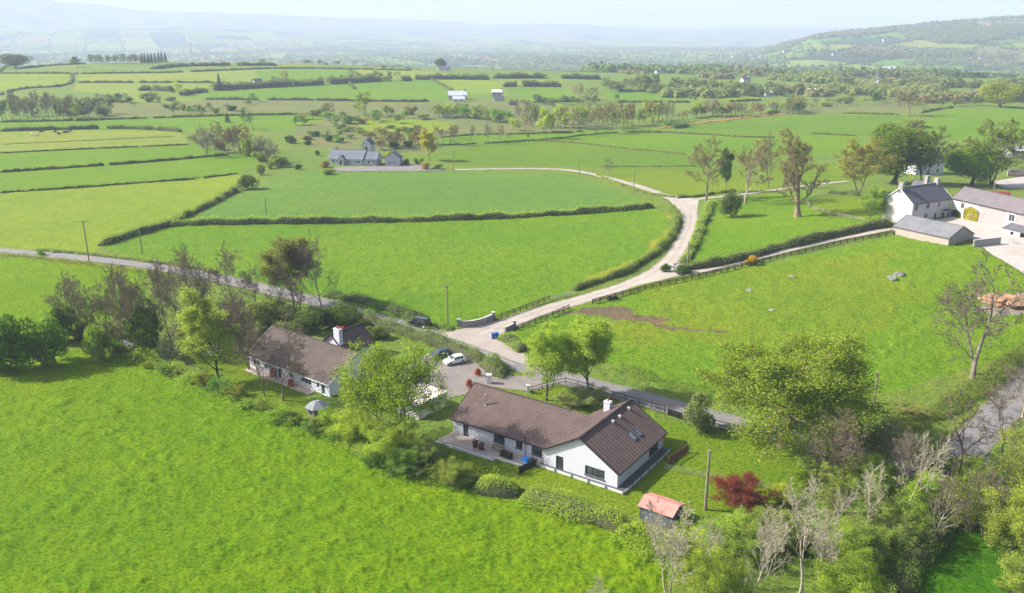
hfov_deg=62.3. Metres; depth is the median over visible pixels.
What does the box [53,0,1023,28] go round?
sky
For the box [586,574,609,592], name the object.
tree
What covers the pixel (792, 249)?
farm drive
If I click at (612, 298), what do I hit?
water trough
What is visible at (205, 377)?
bush
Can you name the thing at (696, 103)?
tree
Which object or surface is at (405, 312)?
hedge
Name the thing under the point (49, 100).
tree
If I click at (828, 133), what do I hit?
hedge
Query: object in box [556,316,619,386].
tree
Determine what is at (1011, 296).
earth heap
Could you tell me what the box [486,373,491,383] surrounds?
gate pillar
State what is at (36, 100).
tree
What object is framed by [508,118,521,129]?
tree
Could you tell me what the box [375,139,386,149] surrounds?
tree
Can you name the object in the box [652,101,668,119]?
tree
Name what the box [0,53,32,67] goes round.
tree
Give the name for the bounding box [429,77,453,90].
hedge
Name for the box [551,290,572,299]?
field gate
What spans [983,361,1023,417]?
tree
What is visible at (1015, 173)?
silage wall
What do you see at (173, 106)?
tree
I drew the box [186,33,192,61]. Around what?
wind turbine
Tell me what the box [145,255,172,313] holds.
tree
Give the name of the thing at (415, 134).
tree
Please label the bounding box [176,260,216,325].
tree
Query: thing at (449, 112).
tree
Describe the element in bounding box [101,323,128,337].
bush
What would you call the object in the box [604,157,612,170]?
tree
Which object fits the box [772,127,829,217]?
tree
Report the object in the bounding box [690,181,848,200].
farm lane
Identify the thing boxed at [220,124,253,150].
tree
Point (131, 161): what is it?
hedge
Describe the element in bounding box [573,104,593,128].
tree
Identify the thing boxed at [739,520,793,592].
tree
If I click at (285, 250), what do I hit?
tree
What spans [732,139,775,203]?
tree
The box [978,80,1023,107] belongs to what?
tree
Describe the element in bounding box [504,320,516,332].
stone wall
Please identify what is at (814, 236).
hedge
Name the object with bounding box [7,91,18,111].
tree
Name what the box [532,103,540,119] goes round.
tree
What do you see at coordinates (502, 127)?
tree
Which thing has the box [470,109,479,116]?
tree
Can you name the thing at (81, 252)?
hedge
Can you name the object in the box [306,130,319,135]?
bush
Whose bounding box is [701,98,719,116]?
tree
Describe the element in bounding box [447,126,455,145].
tree
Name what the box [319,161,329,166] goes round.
bush
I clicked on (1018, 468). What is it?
bush
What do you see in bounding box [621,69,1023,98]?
valley woods
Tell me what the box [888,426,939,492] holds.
tree
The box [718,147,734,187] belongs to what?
tree
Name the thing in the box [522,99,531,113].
tree
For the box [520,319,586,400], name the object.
tree
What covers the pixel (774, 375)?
tree
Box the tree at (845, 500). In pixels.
[825,485,860,525]
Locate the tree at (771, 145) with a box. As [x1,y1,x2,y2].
[753,131,778,187]
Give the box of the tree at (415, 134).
[409,130,419,145]
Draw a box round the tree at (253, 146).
[249,144,261,158]
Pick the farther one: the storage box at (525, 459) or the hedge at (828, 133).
the hedge at (828, 133)
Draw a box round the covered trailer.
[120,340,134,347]
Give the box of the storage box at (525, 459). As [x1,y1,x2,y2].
[521,456,529,462]
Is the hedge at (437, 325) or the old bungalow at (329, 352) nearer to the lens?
the old bungalow at (329, 352)
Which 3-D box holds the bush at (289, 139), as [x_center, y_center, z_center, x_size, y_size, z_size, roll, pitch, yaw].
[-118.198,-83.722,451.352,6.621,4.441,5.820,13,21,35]
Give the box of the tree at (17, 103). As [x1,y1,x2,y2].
[12,96,21,119]
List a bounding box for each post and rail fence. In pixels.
[495,295,549,318]
[516,304,569,329]
[531,377,664,411]
[592,231,893,303]
[665,464,781,487]
[684,412,778,440]
[807,189,859,204]
[811,206,865,221]
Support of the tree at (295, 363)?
on the ground at (118, 476)
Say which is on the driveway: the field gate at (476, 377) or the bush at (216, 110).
the field gate at (476, 377)
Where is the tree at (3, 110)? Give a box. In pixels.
[0,99,6,119]
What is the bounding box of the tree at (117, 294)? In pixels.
[101,263,142,341]
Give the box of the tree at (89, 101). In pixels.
[83,97,92,115]
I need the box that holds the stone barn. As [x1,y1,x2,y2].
[892,214,974,245]
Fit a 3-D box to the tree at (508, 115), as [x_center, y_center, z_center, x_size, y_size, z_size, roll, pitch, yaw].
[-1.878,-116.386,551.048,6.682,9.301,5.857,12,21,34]
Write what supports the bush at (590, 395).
on the ground at (118, 476)
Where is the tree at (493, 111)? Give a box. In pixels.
[489,108,495,121]
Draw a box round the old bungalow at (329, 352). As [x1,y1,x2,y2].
[244,323,378,396]
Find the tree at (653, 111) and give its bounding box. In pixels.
[650,103,663,117]
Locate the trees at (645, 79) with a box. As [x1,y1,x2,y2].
[83,53,1023,110]
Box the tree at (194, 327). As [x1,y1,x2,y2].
[172,285,241,378]
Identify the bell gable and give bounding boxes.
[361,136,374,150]
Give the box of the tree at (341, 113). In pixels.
[336,111,346,122]
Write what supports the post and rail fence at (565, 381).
on the ground at (118, 476)
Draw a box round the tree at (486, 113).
[481,111,489,120]
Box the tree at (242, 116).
[239,109,247,126]
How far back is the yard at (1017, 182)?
333.19 m
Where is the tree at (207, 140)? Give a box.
[198,131,216,152]
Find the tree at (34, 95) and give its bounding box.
[29,90,39,109]
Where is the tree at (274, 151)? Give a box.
[268,144,280,157]
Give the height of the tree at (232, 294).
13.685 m
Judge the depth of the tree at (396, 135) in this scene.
432.22 m
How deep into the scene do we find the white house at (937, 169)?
352.50 m
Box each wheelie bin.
[472,439,478,447]
[479,442,484,449]
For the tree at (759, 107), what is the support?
on the ground at (118, 476)
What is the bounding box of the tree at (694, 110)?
[688,107,700,116]
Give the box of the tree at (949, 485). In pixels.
[924,466,975,539]
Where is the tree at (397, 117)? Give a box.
[392,114,405,122]
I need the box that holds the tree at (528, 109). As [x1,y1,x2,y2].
[524,103,531,125]
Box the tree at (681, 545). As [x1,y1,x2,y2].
[642,496,702,592]
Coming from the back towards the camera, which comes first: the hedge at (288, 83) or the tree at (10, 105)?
the hedge at (288, 83)
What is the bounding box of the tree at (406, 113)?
[400,110,409,116]
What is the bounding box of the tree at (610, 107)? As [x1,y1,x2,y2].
[604,102,617,128]
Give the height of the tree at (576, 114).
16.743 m
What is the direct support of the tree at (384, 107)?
on the ground at (118, 476)
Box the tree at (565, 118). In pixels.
[556,111,573,127]
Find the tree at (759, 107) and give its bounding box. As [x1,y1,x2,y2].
[753,104,762,114]
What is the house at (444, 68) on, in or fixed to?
on the ground at (118, 476)
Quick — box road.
[0,248,1023,475]
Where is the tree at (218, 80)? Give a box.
[217,74,222,89]
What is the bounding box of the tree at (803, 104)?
[794,99,807,112]
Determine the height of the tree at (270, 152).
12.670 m
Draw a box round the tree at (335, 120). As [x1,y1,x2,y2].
[330,116,338,123]
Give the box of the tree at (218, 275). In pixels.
[204,241,253,298]
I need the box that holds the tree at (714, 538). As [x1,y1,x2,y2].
[692,521,725,572]
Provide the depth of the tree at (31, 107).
546.72 m
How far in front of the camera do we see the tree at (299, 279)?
169.57 m
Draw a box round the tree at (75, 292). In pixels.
[51,270,87,311]
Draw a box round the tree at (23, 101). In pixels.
[19,97,32,118]
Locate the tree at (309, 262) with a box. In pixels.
[290,229,341,307]
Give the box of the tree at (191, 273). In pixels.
[189,262,215,301]
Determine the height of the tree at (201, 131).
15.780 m
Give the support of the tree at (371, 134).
on the ground at (118, 476)
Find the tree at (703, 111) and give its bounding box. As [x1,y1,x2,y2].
[699,106,710,114]
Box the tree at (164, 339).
[153,330,172,361]
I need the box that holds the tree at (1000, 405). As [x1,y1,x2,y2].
[961,379,1023,453]
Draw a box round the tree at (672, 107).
[665,102,674,123]
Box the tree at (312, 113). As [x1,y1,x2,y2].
[307,110,314,118]
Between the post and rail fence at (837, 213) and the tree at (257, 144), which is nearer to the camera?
the post and rail fence at (837, 213)
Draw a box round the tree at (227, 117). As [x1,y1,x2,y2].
[225,112,230,122]
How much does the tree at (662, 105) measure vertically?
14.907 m
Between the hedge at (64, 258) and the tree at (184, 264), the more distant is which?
the hedge at (64, 258)
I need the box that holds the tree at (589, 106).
[584,100,592,114]
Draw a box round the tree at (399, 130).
[394,127,403,138]
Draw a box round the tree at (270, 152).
[263,137,274,160]
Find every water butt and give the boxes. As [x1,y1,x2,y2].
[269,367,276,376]
[288,379,293,386]
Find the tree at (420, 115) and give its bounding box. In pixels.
[416,113,431,118]
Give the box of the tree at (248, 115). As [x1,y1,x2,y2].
[243,113,253,129]
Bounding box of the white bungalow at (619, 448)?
[434,382,671,494]
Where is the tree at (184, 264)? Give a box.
[163,242,196,290]
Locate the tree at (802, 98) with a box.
[796,96,810,104]
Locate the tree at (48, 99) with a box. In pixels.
[44,94,52,114]
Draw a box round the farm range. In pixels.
[950,186,1023,236]
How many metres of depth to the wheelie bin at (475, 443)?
122.47 m
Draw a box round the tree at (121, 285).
[94,265,146,352]
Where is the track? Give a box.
[454,168,698,336]
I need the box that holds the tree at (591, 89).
[584,86,598,96]
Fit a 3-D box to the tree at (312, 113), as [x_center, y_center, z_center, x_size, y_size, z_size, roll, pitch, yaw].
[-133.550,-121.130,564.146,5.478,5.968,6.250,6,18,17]
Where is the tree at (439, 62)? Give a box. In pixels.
[434,58,446,66]
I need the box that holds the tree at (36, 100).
[27,92,39,115]
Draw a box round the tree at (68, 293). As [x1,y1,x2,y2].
[42,271,83,337]
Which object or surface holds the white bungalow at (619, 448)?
on the ground at (118, 476)
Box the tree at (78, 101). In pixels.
[76,96,86,117]
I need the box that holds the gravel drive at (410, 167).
[332,163,445,170]
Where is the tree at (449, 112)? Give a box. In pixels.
[447,106,458,117]
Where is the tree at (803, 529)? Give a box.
[771,473,831,592]
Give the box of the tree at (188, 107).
[184,105,194,110]
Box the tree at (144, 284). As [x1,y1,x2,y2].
[123,269,165,330]
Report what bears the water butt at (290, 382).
on the old bungalow at (329, 352)
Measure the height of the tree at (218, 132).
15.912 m
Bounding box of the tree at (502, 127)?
[494,124,505,140]
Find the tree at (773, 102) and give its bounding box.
[767,100,778,109]
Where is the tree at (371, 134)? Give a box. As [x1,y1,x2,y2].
[365,131,378,136]
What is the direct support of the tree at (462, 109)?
on the ground at (118, 476)
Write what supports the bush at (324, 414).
on the ground at (118, 476)
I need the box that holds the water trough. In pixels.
[607,296,617,299]
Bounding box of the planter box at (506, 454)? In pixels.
[500,449,512,459]
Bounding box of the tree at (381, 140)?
[379,135,387,150]
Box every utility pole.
[79,220,89,263]
[138,228,142,253]
[444,285,448,325]
[703,450,710,510]
[873,372,878,401]
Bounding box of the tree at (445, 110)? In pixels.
[440,107,448,116]
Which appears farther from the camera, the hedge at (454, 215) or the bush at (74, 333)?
the hedge at (454, 215)
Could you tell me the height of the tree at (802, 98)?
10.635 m
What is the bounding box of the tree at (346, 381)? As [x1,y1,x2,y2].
[327,336,403,429]
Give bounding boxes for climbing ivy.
[951,209,960,217]
[962,206,978,221]
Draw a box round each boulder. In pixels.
[669,262,680,267]
[887,275,897,280]
[892,271,905,276]
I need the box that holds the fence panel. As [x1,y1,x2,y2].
[668,443,688,464]
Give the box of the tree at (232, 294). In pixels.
[217,286,243,350]
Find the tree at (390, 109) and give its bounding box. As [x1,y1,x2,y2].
[384,107,394,115]
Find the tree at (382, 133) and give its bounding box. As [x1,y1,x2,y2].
[373,127,389,141]
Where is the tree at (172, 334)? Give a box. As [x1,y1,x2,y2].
[167,316,185,361]
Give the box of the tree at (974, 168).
[942,140,1011,184]
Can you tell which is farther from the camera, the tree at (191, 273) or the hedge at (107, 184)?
the hedge at (107, 184)
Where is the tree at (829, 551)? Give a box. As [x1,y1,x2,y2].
[807,508,843,581]
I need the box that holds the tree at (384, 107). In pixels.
[381,104,391,114]
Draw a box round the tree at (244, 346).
[230,310,270,395]
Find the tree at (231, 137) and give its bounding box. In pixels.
[221,131,234,153]
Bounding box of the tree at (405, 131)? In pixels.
[401,126,409,138]
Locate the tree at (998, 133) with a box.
[962,116,1023,184]
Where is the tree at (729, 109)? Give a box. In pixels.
[722,104,732,115]
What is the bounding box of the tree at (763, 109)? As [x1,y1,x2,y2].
[757,102,765,111]
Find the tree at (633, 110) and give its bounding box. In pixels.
[624,103,635,126]
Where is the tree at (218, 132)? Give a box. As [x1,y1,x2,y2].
[208,120,235,151]
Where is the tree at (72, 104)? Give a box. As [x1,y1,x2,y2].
[67,102,77,119]
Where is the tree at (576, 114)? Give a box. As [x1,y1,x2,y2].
[571,107,582,128]
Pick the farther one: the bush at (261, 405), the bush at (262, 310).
the bush at (262, 310)
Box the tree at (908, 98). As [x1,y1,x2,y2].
[894,89,924,115]
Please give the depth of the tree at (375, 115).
549.68 m
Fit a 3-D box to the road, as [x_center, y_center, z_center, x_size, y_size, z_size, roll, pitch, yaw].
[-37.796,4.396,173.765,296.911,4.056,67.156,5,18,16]
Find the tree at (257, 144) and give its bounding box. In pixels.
[251,134,267,151]
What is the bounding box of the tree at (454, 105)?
[451,104,459,113]
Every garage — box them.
[385,150,402,165]
[395,383,447,419]
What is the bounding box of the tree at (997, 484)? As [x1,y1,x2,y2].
[955,462,1014,536]
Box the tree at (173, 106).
[168,102,181,114]
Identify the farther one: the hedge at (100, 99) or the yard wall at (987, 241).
the hedge at (100, 99)
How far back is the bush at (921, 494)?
103.69 m
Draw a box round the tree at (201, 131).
[186,123,212,153]
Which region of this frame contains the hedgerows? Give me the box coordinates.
[0,15,1023,77]
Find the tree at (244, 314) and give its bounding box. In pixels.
[219,291,258,369]
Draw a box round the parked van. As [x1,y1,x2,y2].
[407,316,431,328]
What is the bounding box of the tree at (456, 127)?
[448,124,458,143]
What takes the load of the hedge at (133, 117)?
on the ground at (118, 476)
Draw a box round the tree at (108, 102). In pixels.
[100,97,114,109]
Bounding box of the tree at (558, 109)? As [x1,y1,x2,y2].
[552,105,564,126]
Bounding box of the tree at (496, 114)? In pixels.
[490,111,501,122]
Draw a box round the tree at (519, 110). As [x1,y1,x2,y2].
[514,105,524,126]
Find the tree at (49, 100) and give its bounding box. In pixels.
[40,96,51,118]
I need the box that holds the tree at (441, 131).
[433,126,444,144]
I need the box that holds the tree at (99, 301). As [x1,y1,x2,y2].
[88,260,140,341]
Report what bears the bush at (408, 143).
on the ground at (118, 476)
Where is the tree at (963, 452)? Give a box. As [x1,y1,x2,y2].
[927,386,999,480]
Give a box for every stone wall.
[456,311,494,327]
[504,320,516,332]
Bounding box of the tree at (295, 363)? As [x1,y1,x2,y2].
[263,307,309,400]
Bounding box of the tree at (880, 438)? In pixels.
[866,417,910,465]
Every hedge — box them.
[0,60,132,71]
[0,71,69,73]
[0,73,73,94]
[0,111,297,122]
[0,120,181,131]
[0,143,186,152]
[0,152,228,172]
[0,172,237,192]
[0,251,182,279]
[2,136,173,144]
[16,62,86,68]
[34,247,218,273]
[73,66,411,73]
[76,96,121,114]
[78,79,133,82]
[84,340,219,397]
[97,183,240,245]
[137,84,175,91]
[138,79,213,82]
[150,61,277,68]
[170,197,654,226]
[178,87,208,94]
[192,380,300,427]
[205,96,428,101]
[209,72,411,90]
[281,413,419,480]
[322,287,426,322]
[335,305,487,363]
[345,67,362,76]
[348,81,355,88]
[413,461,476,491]
[414,72,489,79]
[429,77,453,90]
[431,320,455,330]
[440,130,583,137]
[441,131,616,145]
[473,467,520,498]
[476,349,510,377]
[492,69,600,79]
[496,331,530,352]
[502,79,561,86]
[515,482,633,534]
[532,99,583,102]
[533,139,685,154]
[570,204,681,290]
[596,173,623,185]
[599,164,692,166]
[609,357,717,399]
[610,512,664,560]
[617,89,763,96]
[617,99,689,102]
[624,130,780,137]
[625,186,674,196]
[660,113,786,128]
[677,188,736,197]
[678,199,717,263]
[688,215,893,269]
[729,98,761,101]
[812,131,856,135]
[828,189,860,195]
[841,111,899,114]
[879,504,968,592]
[881,339,1023,431]
[919,105,953,112]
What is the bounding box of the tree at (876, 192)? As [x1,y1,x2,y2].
[858,184,889,219]
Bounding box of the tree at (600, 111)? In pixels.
[588,101,610,132]
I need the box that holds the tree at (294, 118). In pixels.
[291,115,301,122]
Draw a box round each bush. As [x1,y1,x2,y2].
[0,312,41,370]
[0,325,12,369]
[28,314,69,366]
[37,249,45,255]
[49,305,79,342]
[65,319,99,340]
[80,324,111,359]
[94,105,111,115]
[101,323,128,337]
[106,336,121,349]
[107,343,134,358]
[120,305,162,353]
[123,96,132,101]
[126,351,141,363]
[138,93,150,98]
[139,359,157,368]
[143,96,153,101]
[148,92,158,96]
[155,363,175,374]
[163,97,175,100]
[168,367,185,375]
[169,350,190,362]
[175,328,199,339]
[179,370,201,383]
[191,372,213,386]
[196,373,233,394]
[210,107,220,112]
[213,141,225,149]
[222,382,246,399]
[227,105,236,110]
[232,329,254,344]
[236,174,259,189]
[237,397,254,409]
[239,137,251,155]
[240,299,279,330]
[250,151,269,160]
[252,395,277,409]
[255,164,264,174]
[259,297,287,313]
[262,407,286,423]
[265,161,273,168]
[269,155,286,167]
[270,304,328,333]
[279,411,304,424]
[284,135,296,142]
[294,163,301,169]
[300,421,319,438]
[301,135,311,139]
[303,140,311,144]
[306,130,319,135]
[307,405,343,431]
[308,416,331,433]
[312,109,320,115]
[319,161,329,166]
[320,303,357,327]
[321,168,335,174]
[323,404,375,451]
[324,134,332,141]
[324,423,343,440]
[332,123,345,128]
[333,136,343,142]
[340,115,352,123]
[341,127,351,131]
[345,317,371,327]
[350,413,420,463]
[350,441,375,456]
[356,117,368,123]
[356,451,387,466]
[365,325,389,338]
[384,444,425,477]
[388,140,399,148]
[397,438,446,476]
[402,106,417,114]
[402,141,413,146]
[402,158,409,164]
[412,157,423,163]
[420,163,429,169]
[422,462,450,483]
[429,455,475,487]
[432,164,442,168]
[456,468,480,486]
[465,379,472,388]
[474,367,481,376]
[546,390,573,408]
[562,382,609,408]
[657,516,712,579]
[660,263,671,271]
[663,120,673,125]
[672,124,683,127]
[674,264,692,273]
[678,541,758,592]
[682,390,715,432]
[695,503,772,562]
[709,470,763,514]
[718,190,743,216]
[743,255,757,264]
[746,491,776,517]
[750,505,807,554]
[763,481,790,507]
[767,110,779,113]
[792,523,832,561]
[798,462,878,519]
[809,539,901,592]
[812,513,899,570]
[820,102,832,106]
[831,449,901,495]
[842,96,853,103]
[855,482,946,547]
[881,396,935,424]
[897,465,965,519]
[899,118,925,126]
[909,439,956,472]
[922,98,933,102]
[926,466,1015,536]
[929,97,941,102]
[945,453,1002,484]
[952,95,963,103]
[979,424,1023,495]
[979,472,1023,567]
[992,546,1023,592]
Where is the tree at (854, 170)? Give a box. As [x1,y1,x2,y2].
[829,136,903,193]
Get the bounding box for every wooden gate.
[519,458,536,474]
[668,408,682,419]
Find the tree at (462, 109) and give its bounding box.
[459,104,470,117]
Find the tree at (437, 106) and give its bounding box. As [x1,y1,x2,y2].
[432,103,443,117]
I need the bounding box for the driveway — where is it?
[394,354,557,398]
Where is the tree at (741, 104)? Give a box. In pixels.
[740,102,749,114]
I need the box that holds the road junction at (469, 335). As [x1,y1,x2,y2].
[441,317,527,364]
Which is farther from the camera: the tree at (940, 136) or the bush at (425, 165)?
the bush at (425, 165)
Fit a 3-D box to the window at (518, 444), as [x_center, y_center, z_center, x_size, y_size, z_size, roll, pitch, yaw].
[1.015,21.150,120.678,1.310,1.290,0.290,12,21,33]
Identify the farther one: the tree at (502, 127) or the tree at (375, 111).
the tree at (375, 111)
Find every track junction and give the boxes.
[634,268,681,285]
[669,195,698,221]
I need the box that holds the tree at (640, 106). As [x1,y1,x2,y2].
[639,102,652,121]
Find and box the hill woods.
[773,15,1023,56]
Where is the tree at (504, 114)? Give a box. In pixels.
[501,109,511,121]
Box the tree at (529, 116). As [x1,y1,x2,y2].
[520,112,533,131]
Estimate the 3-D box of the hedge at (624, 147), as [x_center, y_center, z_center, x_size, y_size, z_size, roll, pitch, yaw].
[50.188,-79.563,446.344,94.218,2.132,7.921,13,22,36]
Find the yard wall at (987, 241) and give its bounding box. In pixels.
[973,237,1001,246]
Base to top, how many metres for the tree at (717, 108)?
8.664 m
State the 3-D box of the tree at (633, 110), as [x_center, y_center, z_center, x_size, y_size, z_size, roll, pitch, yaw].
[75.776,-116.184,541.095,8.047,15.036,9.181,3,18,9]
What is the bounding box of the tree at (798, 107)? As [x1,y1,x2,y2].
[792,102,802,114]
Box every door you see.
[464,424,468,436]
[556,455,563,469]
[642,508,654,522]
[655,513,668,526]
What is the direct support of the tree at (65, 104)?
on the ground at (118, 476)
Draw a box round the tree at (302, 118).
[298,114,309,122]
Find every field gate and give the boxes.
[467,375,484,382]
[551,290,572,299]
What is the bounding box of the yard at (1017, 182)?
[994,176,1023,187]
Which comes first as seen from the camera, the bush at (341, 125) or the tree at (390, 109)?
the bush at (341, 125)
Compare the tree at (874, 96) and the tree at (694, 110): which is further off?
the tree at (874, 96)
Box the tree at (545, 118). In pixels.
[536,107,550,134]
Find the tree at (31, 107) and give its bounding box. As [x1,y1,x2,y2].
[26,99,40,117]
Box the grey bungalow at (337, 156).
[328,146,382,165]
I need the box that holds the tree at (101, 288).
[83,273,121,331]
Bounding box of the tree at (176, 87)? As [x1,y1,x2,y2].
[173,82,188,92]
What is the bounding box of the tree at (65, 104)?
[58,96,70,116]
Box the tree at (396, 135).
[385,131,405,148]
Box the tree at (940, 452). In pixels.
[893,431,955,519]
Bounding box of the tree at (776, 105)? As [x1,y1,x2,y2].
[774,103,785,113]
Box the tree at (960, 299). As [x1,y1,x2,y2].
[926,265,1008,363]
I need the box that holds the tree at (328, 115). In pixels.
[323,111,335,118]
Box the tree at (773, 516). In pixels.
[756,504,788,573]
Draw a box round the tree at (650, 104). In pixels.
[643,99,659,122]
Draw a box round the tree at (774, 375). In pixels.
[690,327,908,466]
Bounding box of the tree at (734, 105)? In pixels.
[725,103,743,115]
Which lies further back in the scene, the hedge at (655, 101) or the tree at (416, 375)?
the hedge at (655, 101)
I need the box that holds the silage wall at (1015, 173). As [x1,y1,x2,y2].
[1007,169,1023,175]
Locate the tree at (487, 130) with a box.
[482,124,493,141]
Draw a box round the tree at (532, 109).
[526,105,539,121]
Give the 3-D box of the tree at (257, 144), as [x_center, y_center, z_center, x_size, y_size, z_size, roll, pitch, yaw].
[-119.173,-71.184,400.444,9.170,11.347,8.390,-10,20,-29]
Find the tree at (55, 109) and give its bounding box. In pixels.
[51,99,62,118]
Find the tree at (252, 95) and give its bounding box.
[248,92,255,99]
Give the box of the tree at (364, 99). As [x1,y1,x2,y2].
[350,90,371,111]
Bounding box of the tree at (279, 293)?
[264,260,293,305]
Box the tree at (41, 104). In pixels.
[35,99,47,113]
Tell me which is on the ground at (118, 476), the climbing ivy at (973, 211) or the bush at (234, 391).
the bush at (234, 391)
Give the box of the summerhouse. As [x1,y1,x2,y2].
[304,400,329,418]
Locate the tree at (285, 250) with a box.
[255,234,318,304]
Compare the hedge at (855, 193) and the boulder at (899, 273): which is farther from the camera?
the hedge at (855, 193)
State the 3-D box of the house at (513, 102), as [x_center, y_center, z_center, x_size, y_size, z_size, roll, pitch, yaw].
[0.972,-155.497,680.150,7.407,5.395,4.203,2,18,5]
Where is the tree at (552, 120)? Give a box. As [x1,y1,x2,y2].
[543,113,555,129]
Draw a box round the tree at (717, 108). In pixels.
[713,105,727,116]
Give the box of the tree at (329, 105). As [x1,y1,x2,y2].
[319,101,336,111]
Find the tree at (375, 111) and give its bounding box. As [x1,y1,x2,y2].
[370,109,382,120]
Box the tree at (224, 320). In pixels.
[216,298,243,362]
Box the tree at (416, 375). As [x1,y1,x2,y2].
[347,340,453,445]
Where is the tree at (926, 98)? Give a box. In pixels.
[917,94,929,114]
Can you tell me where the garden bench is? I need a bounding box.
[491,443,503,450]
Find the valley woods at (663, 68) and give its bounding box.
[0,15,1023,75]
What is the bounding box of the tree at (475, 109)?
[469,105,483,118]
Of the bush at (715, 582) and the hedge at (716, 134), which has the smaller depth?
the bush at (715, 582)
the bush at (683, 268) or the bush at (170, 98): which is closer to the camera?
the bush at (683, 268)
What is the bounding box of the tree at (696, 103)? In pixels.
[689,101,704,117]
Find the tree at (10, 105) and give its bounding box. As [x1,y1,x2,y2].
[6,98,21,115]
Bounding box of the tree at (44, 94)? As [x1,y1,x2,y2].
[38,91,48,110]
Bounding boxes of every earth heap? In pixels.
[977,293,1007,307]
[1003,294,1023,308]
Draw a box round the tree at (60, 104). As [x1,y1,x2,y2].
[57,96,67,116]
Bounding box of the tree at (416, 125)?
[414,124,427,143]
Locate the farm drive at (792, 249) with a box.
[654,227,892,278]
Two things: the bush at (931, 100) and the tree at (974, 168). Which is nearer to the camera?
the tree at (974, 168)
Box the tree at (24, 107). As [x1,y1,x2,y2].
[18,99,30,112]
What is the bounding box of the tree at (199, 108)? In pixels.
[194,104,205,112]
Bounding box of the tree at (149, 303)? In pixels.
[137,257,185,351]
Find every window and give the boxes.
[300,377,310,385]
[493,434,504,445]
[515,441,522,450]
[531,446,541,457]
[584,465,604,480]
[627,431,637,440]
[632,427,642,436]
[649,443,658,457]
[1008,214,1014,221]
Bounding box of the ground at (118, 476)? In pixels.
[0,0,1023,592]
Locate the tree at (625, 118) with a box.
[621,112,630,125]
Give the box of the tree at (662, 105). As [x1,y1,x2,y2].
[656,99,673,115]
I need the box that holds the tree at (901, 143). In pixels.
[859,122,938,183]
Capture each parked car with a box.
[427,347,451,359]
[443,353,466,365]
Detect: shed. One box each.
[637,492,685,528]
[988,190,1010,194]
[1002,146,1023,157]
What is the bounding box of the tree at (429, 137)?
[418,128,438,160]
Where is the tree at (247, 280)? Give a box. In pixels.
[233,264,275,304]
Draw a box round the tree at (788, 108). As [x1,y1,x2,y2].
[781,105,794,112]
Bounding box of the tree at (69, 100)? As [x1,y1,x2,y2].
[61,96,73,118]
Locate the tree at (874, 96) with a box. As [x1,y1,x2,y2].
[870,91,881,103]
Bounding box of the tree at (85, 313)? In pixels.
[71,284,104,334]
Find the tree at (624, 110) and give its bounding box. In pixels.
[614,101,635,131]
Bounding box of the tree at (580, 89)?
[572,83,585,94]
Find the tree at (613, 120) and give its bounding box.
[606,110,621,125]
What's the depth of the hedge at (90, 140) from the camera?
456.24 m
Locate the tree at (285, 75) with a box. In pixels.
[280,70,288,79]
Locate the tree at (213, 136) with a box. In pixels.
[206,131,221,150]
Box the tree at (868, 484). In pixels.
[853,459,887,524]
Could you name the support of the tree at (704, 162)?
on the ground at (118, 476)
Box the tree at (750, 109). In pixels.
[741,108,754,116]
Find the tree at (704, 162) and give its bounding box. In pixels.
[683,135,730,200]
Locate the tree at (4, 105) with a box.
[0,100,9,117]
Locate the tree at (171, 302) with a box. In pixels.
[156,269,183,327]
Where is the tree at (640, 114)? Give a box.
[635,108,647,122]
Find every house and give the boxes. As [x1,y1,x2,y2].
[251,77,261,83]
[439,65,450,70]
[448,89,466,98]
[452,94,464,101]
[491,88,503,96]
[493,95,503,100]
[508,99,517,104]
[740,76,750,82]
[764,91,773,96]
[904,149,944,174]
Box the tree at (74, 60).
[68,56,81,65]
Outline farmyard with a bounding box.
[936,216,1023,272]
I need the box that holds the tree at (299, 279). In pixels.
[279,266,318,321]
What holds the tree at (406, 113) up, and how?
on the ground at (118, 476)
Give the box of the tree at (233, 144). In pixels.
[228,136,239,151]
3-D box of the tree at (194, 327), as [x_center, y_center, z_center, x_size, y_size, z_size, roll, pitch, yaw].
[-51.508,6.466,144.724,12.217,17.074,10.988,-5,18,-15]
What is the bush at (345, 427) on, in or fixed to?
on the ground at (118, 476)
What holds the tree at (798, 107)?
on the ground at (118, 476)
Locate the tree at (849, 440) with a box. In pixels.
[794,408,872,490]
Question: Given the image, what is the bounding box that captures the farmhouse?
[882,175,951,221]
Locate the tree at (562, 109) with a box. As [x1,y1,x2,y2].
[555,106,565,128]
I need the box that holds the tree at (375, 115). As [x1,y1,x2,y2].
[370,112,381,121]
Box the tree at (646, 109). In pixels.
[641,103,651,115]
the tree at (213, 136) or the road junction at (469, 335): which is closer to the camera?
the road junction at (469, 335)
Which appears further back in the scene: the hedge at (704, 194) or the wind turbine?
the wind turbine
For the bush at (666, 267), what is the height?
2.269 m
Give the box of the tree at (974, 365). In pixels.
[958,251,1023,378]
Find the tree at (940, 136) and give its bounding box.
[905,123,965,179]
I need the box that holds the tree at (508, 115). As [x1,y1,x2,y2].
[504,111,513,123]
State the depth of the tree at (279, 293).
177.49 m
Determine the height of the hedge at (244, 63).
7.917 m

